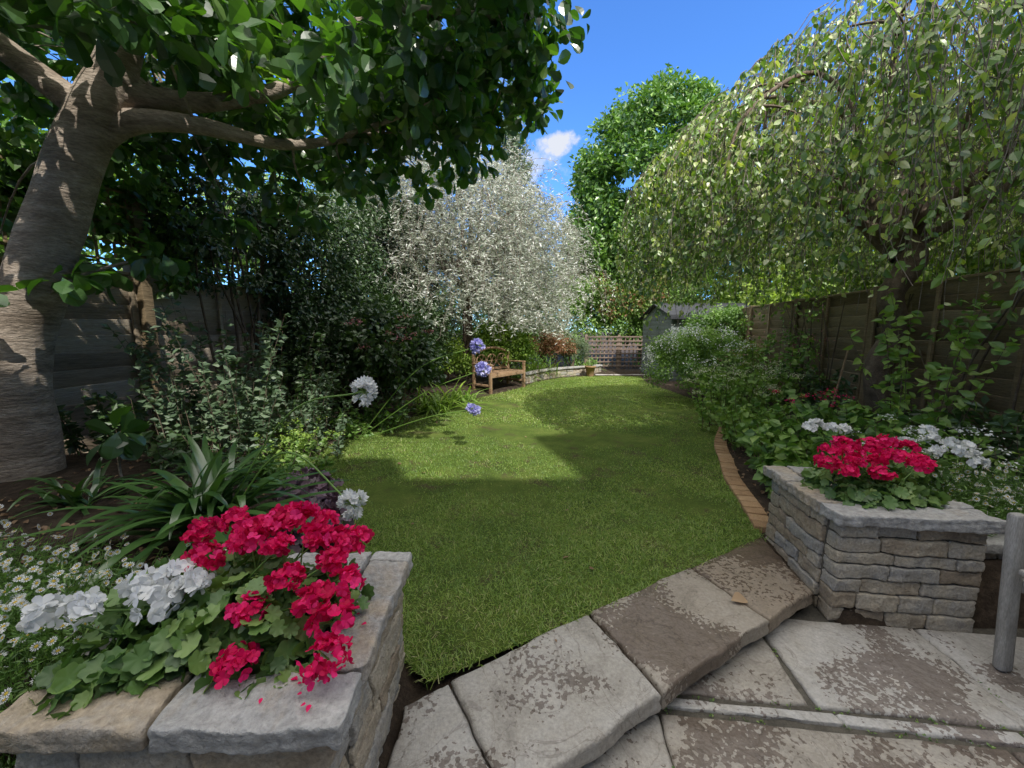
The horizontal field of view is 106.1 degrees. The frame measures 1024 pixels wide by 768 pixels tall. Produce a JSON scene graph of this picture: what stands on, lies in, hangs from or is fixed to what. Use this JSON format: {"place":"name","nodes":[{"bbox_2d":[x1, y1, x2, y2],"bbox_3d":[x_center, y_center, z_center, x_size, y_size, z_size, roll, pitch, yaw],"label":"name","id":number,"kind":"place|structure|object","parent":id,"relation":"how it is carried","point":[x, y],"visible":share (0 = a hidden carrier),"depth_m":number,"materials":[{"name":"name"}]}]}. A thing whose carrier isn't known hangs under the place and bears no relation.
{"place":"outdoors","nodes":[
{"label":"outdoors","id":0,"kind":"place"},
{"bbox_2d":[0,0,1022,331],"label":"sky","id":1,"kind":"structure","parent":0,"point":[629,41],"materials":[{"name":"blue"}]},
{"bbox_2d":[0,332,1023,767],"bbox_3d":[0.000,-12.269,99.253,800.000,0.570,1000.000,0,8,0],"label":"ground","id":2,"kind":"structure","parent":0,"point":[414,688],"depth_m":2.30,"materials":[{"name":"soil"}]},
{"bbox_2d":[0,457,187,527],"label":"agapanthus foliage","id":3,"kind":"object","parent":2,"relation":"on","point":[70,496],"visible":0.83,"depth_m":2.33,"materials":[{"name":"green plant"}]},
{"bbox_2d":[0,504,225,767],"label":"fleabane daisies","id":4,"kind":"object","parent":2,"relation":"on","point":[64,577],"visible":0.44,"depth_m":1.41,"materials":[{"name":"green plant"}]},
{"bbox_2d":[57,389,208,457],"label":"leafy perennial","id":5,"kind":"object","parent":2,"relation":"on","point":[72,443],"visible":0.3,"depth_m":3.36,"materials":[{"name":"green plant"}]},
{"bbox_2d":[0,433,352,591],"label":"agapanthus foliage","id":6,"kind":"object","parent":2,"relation":"on","point":[210,492],"visible":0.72,"depth_m":2.02,"materials":[{"name":"green plant"}]},
{"bbox_2d":[114,430,255,482],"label":"perennial","id":7,"kind":"object","parent":2,"relation":"on","point":[157,451],"visible":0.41,"depth_m":2.93,"materials":[{"name":"green plant"}]},
{"bbox_2d":[99,292,291,467],"bbox_3d":[-2.778,0.000,3.608,1.290,1.735,1.420,-5,9,-32],"label":"tall grey shrub","id":8,"kind":"object","parent":2,"relation":"on","point":[257,408],"visible":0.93,"depth_m":3.46,"materials":[{"name":"green plant"}]},
{"bbox_2d":[0,155,390,442],"bbox_3d":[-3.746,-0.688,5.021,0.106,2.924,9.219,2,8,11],"label":"tree","id":9,"kind":"object","parent":2,"relation":"on","point":[145,301],"visible":0.15,"depth_m":4.09,"materials":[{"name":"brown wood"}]},
{"bbox_2d":[0,118,214,299],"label":"climbing plant","id":10,"kind":"object","parent":9,"relation":"attached to","point":[105,228],"visible":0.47,"depth_m":3.87,"materials":[{"name":"green plant"}]},
{"bbox_2d":[0,256,447,453],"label":"wooden fence","id":11,"kind":"object","parent":2,"relation":"on","point":[89,357],"visible":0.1,"depth_m":3.99,"materials":[{"name":"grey wood"}]},
{"bbox_2d":[204,323,351,434],"bbox_3d":[-2.932,-0.052,5.039,1.696,1.497,1.389,-2,8,-13],"label":"leafy perennial","id":12,"kind":"object","parent":2,"relation":"on","point":[299,396],"visible":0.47,"depth_m":5.01,"materials":[{"name":"green plant"}]},
{"bbox_2d":[235,446,336,489],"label":"perennial","id":13,"kind":"object","parent":2,"relation":"on","point":[292,458],"visible":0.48,"depth_m":3.44,"materials":[{"name":"green plant"}]},
{"bbox_2d":[129,160,444,426],"bbox_3d":[-2.789,-2.050,7.259,1.952,4.979,6.927,2,8,11],"label":"climbing shrub","id":14,"kind":"object","parent":2,"relation":"on","point":[273,280],"visible":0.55,"depth_m":5.61,"materials":[{"name":"green plant"}]},
{"bbox_2d":[0,0,590,482],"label":"magnolia tree","id":15,"kind":"object","parent":2,"relation":"on","point":[390,82],"visible":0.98,"depth_m":2.73,"materials":[{"name":"green plant"}]},
{"bbox_2d":[246,416,344,466],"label":"euphorbia plant","id":16,"kind":"object","parent":2,"relation":"on","point":[298,445],"visible":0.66,"depth_m":3.89,"materials":[{"name":"green plant"}]},
{"bbox_2d":[242,372,354,459],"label":"tall grey shrub","id":17,"kind":"object","parent":2,"relation":"on","point":[313,413],"visible":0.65,"depth_m":4.22,"materials":[{"name":"green plant"}]},
{"bbox_2d":[227,375,377,519],"bbox_3d":[-1.179,0.433,1.931,1.010,0.948,0.312,0,8,0],"label":"white agapanthus","id":18,"kind":"object","parent":2,"relation":"on","point":[350,501],"visible":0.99,"depth_m":1.90,"materials":[{"name":"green plant"}]},
{"bbox_2d":[269,466,353,552],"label":"heuchera plant","id":19,"kind":"object","parent":2,"relation":"on","point":[326,501],"visible":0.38,"depth_m":2.53,"materials":[{"name":"purple plant"}]},
{"bbox_2d":[271,270,395,406],"bbox_3d":[-2.960,-0.736,6.570,2.061,2.389,2.478,5,9,35],"label":"boundary shrub","id":20,"kind":"object","parent":2,"relation":"on","point":[334,330],"visible":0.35,"depth_m":5.92,"materials":[{"name":"green plant"}]},
{"bbox_2d":[0,397,768,641],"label":"fallen leaves","id":21,"kind":"object","parent":2,"relation":"on","point":[737,597],"visible":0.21,"depth_m":2.17,"materials":[{"name":"brown plant"}]},
{"bbox_2d":[344,314,433,430],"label":"shrub","id":22,"kind":"object","parent":2,"relation":"on","point":[398,395],"visible":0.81,"depth_m":5.38,"materials":[{"name":"green plant"}]},
{"bbox_2d":[335,288,448,420],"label":"glossy shrub","id":23,"kind":"object","parent":2,"relation":"on","point":[379,323],"visible":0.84,"depth_m":5.61,"materials":[{"name":"green plant"}]},
{"bbox_2d":[391,286,457,389],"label":"boundary shrub","id":24,"kind":"object","parent":2,"relation":"on","point":[440,340],"visible":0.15,"depth_m":8.28,"materials":[{"name":"green plant"}]},
{"bbox_2d":[358,338,491,439],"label":"lilac agapanthus","id":25,"kind":"object","parent":2,"relation":"on","point":[480,365],"visible":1,"depth_m":4.30,"materials":[{"name":"purple plant"}]},
{"bbox_2d":[401,379,493,420],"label":"daylily foliage","id":26,"kind":"object","parent":2,"relation":"on","point":[436,404],"visible":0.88,"depth_m":6.81,"materials":[{"name":"green plant"}]},
{"bbox_2d":[434,336,471,384],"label":"lime hedge","id":27,"kind":"object","parent":2,"relation":"on","point":[453,364],"visible":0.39,"depth_m":9.40,"materials":[{"name":"green plant"}]},
{"bbox_2d":[428,384,491,401],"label":"daylily foliage","id":28,"kind":"object","parent":2,"relation":"on","point":[469,396],"visible":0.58,"depth_m":7.68,"materials":[{"name":"green plant"}]},
{"bbox_2d":[311,117,614,376],"bbox_3d":[-1.202,-3.488,10.220,7.794,7.167,7.372,0,8,0],"label":"silver pear tree","id":29,"kind":"object","parent":2,"relation":"on","point":[473,264],"visible":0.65,"depth_m":8.59,"materials":[{"name":"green plant"}]},
{"bbox_2d":[472,346,525,393],"bbox_3d":[-0.293,-0.379,9.255,0.580,1.038,1.370,6,10,36],"label":"garden bench","id":30,"kind":"object","parent":2,"relation":"on","point":[507,372],"visible":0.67,"depth_m":9.26,"materials":[{"name":"brown wood"}]},
{"bbox_2d":[468,316,538,380],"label":"lime hedge","id":31,"kind":"object","parent":2,"relation":"on","point":[517,348],"visible":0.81,"depth_m":9.97,"materials":[{"name":"green plant"}]},
{"bbox_2d":[0,75,1023,355],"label":"background trees","id":32,"kind":"object","parent":2,"relation":"on","point":[728,283],"visible":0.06,"depth_m":8.80,"materials":[{"name":"green plant"}]},
{"bbox_2d":[477,79,546,368],"bbox_3d":[0.006,-5.209,12.950,2.825,9.612,2.968,0,8,0],"label":"ash tree","id":33,"kind":"object","parent":2,"relation":"on","point":[517,145],"visible":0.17,"depth_m":12.42,"materials":[{"name":"white plant"}]},
{"bbox_2d":[487,361,545,381],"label":"ornamental grass","id":34,"kind":"object","parent":2,"relation":"on","point":[514,376],"depth_m":10.84,"materials":[{"name":"green plant"}]},
{"bbox_2d":[510,357,580,382],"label":"ornamental grass","id":35,"kind":"object","parent":2,"relation":"on","point":[535,366],"depth_m":11.45,"materials":[{"name":"green plant"}]},
{"bbox_2d":[528,329,580,367],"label":"red leaved shrub","id":36,"kind":"object","parent":2,"relation":"on","point":[547,347],"visible":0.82,"depth_m":12.45,"materials":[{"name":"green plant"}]},
{"bbox_2d":[520,364,602,383],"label":"stone wall","id":37,"kind":"structure","parent":2,"relation":"on","point":[574,370],"depth_m":11.71,"materials":[{"name":"grey stone"}]},
{"bbox_2d":[549,332,591,366],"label":"grey leaved shrub","id":38,"kind":"object","parent":2,"relation":"on","point":[583,345],"visible":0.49,"depth_m":13.04,"materials":[{"name":"green plant"}]},
{"bbox_2d":[562,357,603,369],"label":"ornamental grass","id":39,"kind":"object","parent":2,"relation":"on","point":[584,364],"depth_m":13.27,"materials":[{"name":"green plant"}]},
{"bbox_2d":[430,269,758,366],"bbox_3d":[2.243,-2.327,14.585,15.409,3.796,1.728,0,8,0],"label":"boundary hedge","id":40,"kind":"object","parent":2,"relation":"on","point":[595,323],"visible":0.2,"depth_m":14.27,"materials":[{"name":"green plant"}]},
{"bbox_2d":[584,335,642,368],"bbox_3d":[3.880,-1.109,13.988,2.500,1.360,0.102,0,8,0],"label":"trellis","id":41,"kind":"object","parent":2,"relation":"on","point":[618,349],"visible":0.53,"depth_m":13.94,"materials":[{"name":"brown wood"}]},
{"bbox_2d":[552,63,739,360],"bbox_3d":[6.082,-7.008,16.725,8.834,12.171,7.406,0,8,0],"label":"ivy covered tree","id":42,"kind":"object","parent":2,"relation":"on","point":[629,143],"visible":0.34,"depth_m":14.79,"materials":[{"name":"green plant"}]},
{"bbox_2d":[638,303,750,380],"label":"garden shed","id":43,"kind":"structure","parent":2,"relation":"on","point":[672,318],"depth_m":11.25,"materials":[{"name":"paint"}]},
{"bbox_2d":[641,323,763,399],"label":"white flowering bush","id":44,"kind":"object","parent":2,"relation":"on","point":[668,360],"visible":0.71,"depth_m":7.52,"materials":[{"name":"green plant"}]},
{"bbox_2d":[640,318,763,374],"bbox_3d":[3.793,-0.765,7.877,2.292,1.138,2.124,0,8,0],"label":"white blossom","id":45,"kind":"object","parent":44,"relation":"on","point":[720,329],"visible":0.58,"depth_m":7.60,"materials":[{"name":"green plant"}]},
{"bbox_2d":[678,302,745,369],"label":"shade shrub","id":46,"kind":"object","parent":2,"relation":"on","point":[717,317],"visible":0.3,"depth_m":8.91,"materials":[{"name":"green plant"}]},
{"bbox_2d":[714,426,768,532],"bbox_3d":[2.645,0.763,4.750,0.288,0.083,4.461,4,9,24],"label":"brick edging","id":47,"kind":"object","parent":2,"relation":"on","point":[754,511],"visible":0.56,"depth_m":3.39,"materials":[{"name":"brick"}]},
{"bbox_2d":[682,361,803,430],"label":"sedum plant","id":48,"kind":"object","parent":2,"relation":"on","point":[759,392],"visible":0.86,"depth_m":5.31,"materials":[{"name":"green plant"}]},
{"bbox_2d":[697,360,808,415],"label":"leafy perennial","id":49,"kind":"object","parent":2,"relation":"on","point":[714,389],"visible":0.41,"depth_m":5.80,"materials":[{"name":"green plant"}]},
{"bbox_2d":[705,391,832,452],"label":"leafy perennial","id":50,"kind":"object","parent":2,"relation":"on","point":[726,421],"visible":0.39,"depth_m":4.54,"materials":[{"name":"green plant"}]},
{"bbox_2d":[720,329,834,414],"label":"anemone plant","id":51,"kind":"object","parent":2,"relation":"on","point":[797,360],"visible":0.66,"depth_m":5.81,"materials":[{"name":"green plant"}]},
{"bbox_2d":[751,445,844,498],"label":"perennial","id":52,"kind":"object","parent":2,"relation":"on","point":[802,460],"visible":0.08,"depth_m":3.24,"materials":[{"name":"green plant"}]},
{"bbox_2d":[602,0,1023,422],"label":"weeping tree","id":53,"kind":"object","parent":2,"relation":"on","point":[909,210],"visible":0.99,"depth_m":3.37,"materials":[{"name":"green plant"}]},
{"bbox_2d":[735,409,923,471],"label":"leafy perennial","id":54,"kind":"object","parent":2,"relation":"on","point":[782,446],"visible":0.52,"depth_m":3.41,"materials":[{"name":"green plant"}]},
{"bbox_2d":[831,345,849,407],"bbox_3d":[3.535,0.201,4.242,0.195,1.252,0.018,2,8,16],"label":"garden cane","id":55,"kind":"object","parent":2,"relation":"on","point":[846,355],"visible":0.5,"depth_m":4.18,"materials":[{"name":"brown wood"}]},
{"bbox_2d":[779,363,903,417],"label":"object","id":56,"kind":"object","parent":2,"relation":"on","point":[819,396],"visible":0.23,"depth_m":5.29,"materials":[{"name":"green plant"}]},
{"bbox_2d":[721,267,1023,479],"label":"wooden fence","id":57,"kind":"object","parent":2,"relation":"on","point":[1001,390],"visible":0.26,"depth_m":4.14,"materials":[{"name":"brown wood"}]},
{"bbox_2d":[770,389,974,463],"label":"leafy perennial","id":58,"kind":"object","parent":2,"relation":"on","point":[804,411],"visible":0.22,"depth_m":3.65,"materials":[{"name":"green plant"}]},
{"bbox_2d":[724,290,1023,487],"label":"climbing plant","id":59,"kind":"object","parent":2,"relation":"on","point":[959,321],"visible":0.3,"depth_m":4.18,"materials":[{"name":"green plant"}]},
{"bbox_2d":[827,453,1023,536],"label":"fleabane daisies","id":60,"kind":"object","parent":2,"relation":"on","point":[986,498],"visible":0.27,"depth_m":2.30,"materials":[{"name":"green plant"}]},
{"bbox_2d":[843,281,1023,467],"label":"anemone plant","id":61,"kind":"object","parent":2,"relation":"on","point":[895,352],"visible":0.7,"depth_m":3.28,"materials":[{"name":"green plant"}]},
{"bbox_2d":[846,412,1023,484],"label":"white flowering perennial","id":62,"kind":"object","parent":2,"relation":"on","point":[982,441],"visible":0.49,"depth_m":2.70,"materials":[{"name":"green plant"}]},
{"bbox_2d":[902,394,1023,492],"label":"shrub","id":63,"kind":"object","parent":2,"relation":"on","point":[1015,441],"visible":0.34,"depth_m":2.87,"materials":[{"name":"green plant"}]},
{"bbox_2d":[298,375,768,689],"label":"lawn","id":64,"kind":"structure","parent":0,"point":[492,536],"depth_m":3.10,"materials":[{"name":"green plant"}]},
{"bbox_2d":[329,396,409,439],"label":"perennial","id":65,"kind":"object","parent":64,"relation":"on","point":[354,425],"visible":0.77,"depth_m":5.30,"materials":[{"name":"green plant"}]},
{"bbox_2d":[585,357,597,376],"bbox_3d":[2.479,-0.548,12.018,0.397,0.623,0.377,0,8,0],"label":"terracotta pot","id":66,"kind":"object","parent":64,"relation":"on","point":[590,368],"visible":1,"depth_m":11.96,"materials":[{"name":"ceramic"}]},
{"bbox_2d":[595,374,646,374],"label":"paving","id":67,"kind":"structure","parent":0,"point":[620,374],"depth_m":12.40,"materials":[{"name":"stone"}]},
{"bbox_2d":[581,604,1023,767],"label":"patio","id":68,"kind":"structure","parent":0,"point":[811,686],"depth_m":1.57,"materials":[{"name":"stone"}]},
{"bbox_2d":[0,551,412,767],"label":"stone planter","id":69,"kind":"object","parent":68,"relation":"on","point":[344,721],"visible":0.64,"depth_m":0.94,"materials":[{"name":"stone"}]},
{"bbox_2d":[15,558,214,646],"bbox_3d":[-1.064,0.691,1.109,0.484,0.333,0.214,-3,8,-20],"label":"white geranium","id":70,"kind":"object","parent":69,"relation":"in","point":[158,590],"visible":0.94,"depth_m":1.07,"materials":[{"name":"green plant"}]},
{"bbox_2d":[29,500,374,720],"bbox_3d":[-0.851,0.642,1.196,0.886,0.450,0.623,0,8,0],"label":"red geranium","id":71,"kind":"object","parent":69,"relation":"in","point":[237,617],"visible":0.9,"depth_m":1.08,"materials":[{"name":"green plant"}]},
{"bbox_2d":[258,612,365,711],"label":"fallen petals","id":72,"kind":"object","parent":69,"relation":"in","point":[308,707],"visible":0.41,"depth_m":0.96,"materials":[{"name":"red plant"}]},
{"bbox_2d":[387,537,812,767],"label":"stone step","id":73,"kind":"object","parent":68,"relation":"on","point":[585,690],"visible":0.98,"depth_m":1.58,"materials":[{"name":"grey stone"}]},
{"bbox_2d":[763,466,1005,632],"bbox_3d":[2.057,0.918,2.288,0.776,0.647,0.734,1,8,6],"label":"stone planter","id":74,"kind":"object","parent":68,"relation":"on","point":[911,568],"visible":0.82,"depth_m":1.98,"materials":[{"name":"stone"}]},
{"bbox_2d":[800,433,951,510],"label":"red geranium","id":75,"kind":"object","parent":74,"relation":"in","point":[875,484],"visible":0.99,"depth_m":2.09,"materials":[{"name":"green plant"}]},
{"bbox_2d":[801,418,990,489],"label":"white geranium","id":76,"kind":"object","parent":74,"relation":"in","point":[958,447],"visible":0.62,"depth_m":2.35,"materials":[{"name":"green plant"}]},
{"bbox_2d":[985,534,1004,558],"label":"stone wall","id":77,"kind":"structure","parent":68,"relation":"on","point":[995,545],"depth_m":2.10,"materials":[{"name":"grey stone"}]},
{"bbox_2d":[769,388,854,426],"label":"pink flowering plant","id":78,"kind":"object","parent":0,"point":[828,394],"visible":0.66,"depth_m":4.10,"materials":[{"name":"green plant"}]},
{"bbox_2d":[992,512,1023,671],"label":"metal post","id":79,"kind":"object","parent":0,"point":[1011,589],"visible":1,"depth_m":1.71,"materials":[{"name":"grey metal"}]}
]}

